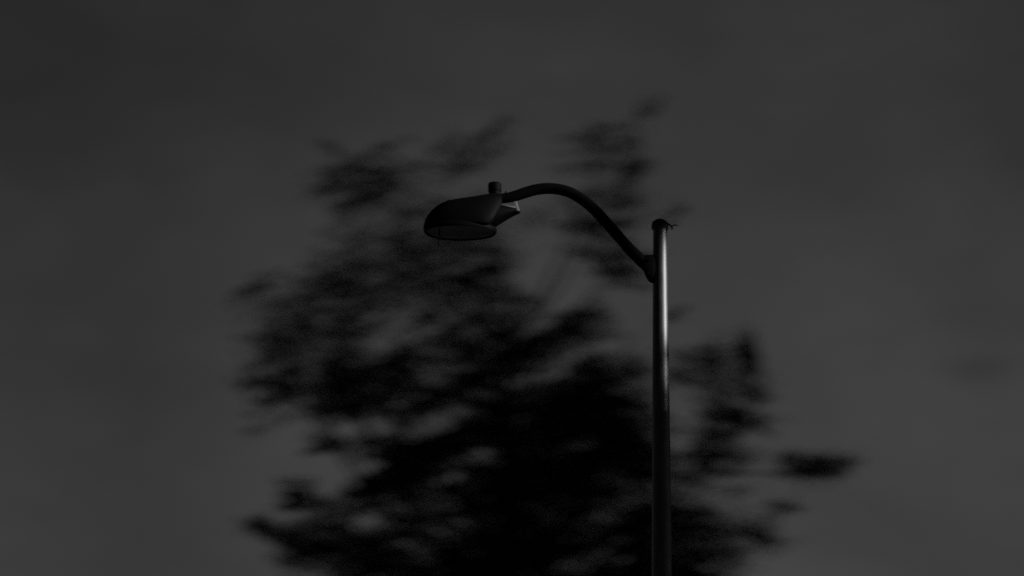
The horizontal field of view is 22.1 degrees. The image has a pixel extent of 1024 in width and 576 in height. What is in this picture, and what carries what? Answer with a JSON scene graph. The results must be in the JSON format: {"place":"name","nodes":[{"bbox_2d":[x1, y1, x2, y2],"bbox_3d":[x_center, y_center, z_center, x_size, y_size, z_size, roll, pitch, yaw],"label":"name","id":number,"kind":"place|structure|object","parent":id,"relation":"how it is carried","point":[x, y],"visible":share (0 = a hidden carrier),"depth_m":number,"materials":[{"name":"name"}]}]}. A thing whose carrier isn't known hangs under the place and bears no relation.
{"place":"outdoors","nodes":[
{"label":"outdoors","id":0,"kind":"place"},
{"bbox_2d":[0,0,1023,575],"label":"sky","id":1,"kind":"structure","parent":0,"point":[849,174],"materials":[{"name":"grey"}]},
{"label":"ground","id":2,"kind":"structure","parent":0,"visible":0},
{"bbox_2d":[225,93,862,575],"bbox_3d":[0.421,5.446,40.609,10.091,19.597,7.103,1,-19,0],"label":"leafy tree","id":3,"kind":"object","parent":2,"relation":"on","point":[511,489],"visible":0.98,"depth_m":40.96,"materials":[{"name":"black plant"}]},
{"bbox_3d":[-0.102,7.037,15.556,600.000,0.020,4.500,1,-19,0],"label":"pavement","id":4,"kind":"structure","parent":0,"visible":0},
{"bbox_2d":[423,181,677,575],"bbox_3d":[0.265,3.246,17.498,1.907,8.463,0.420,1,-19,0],"label":"street lamp","id":5,"kind":"object","parent":4,"relation":"on","point":[479,217],"visible":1,"depth_m":18.62,"materials":[{"name":"metal"}]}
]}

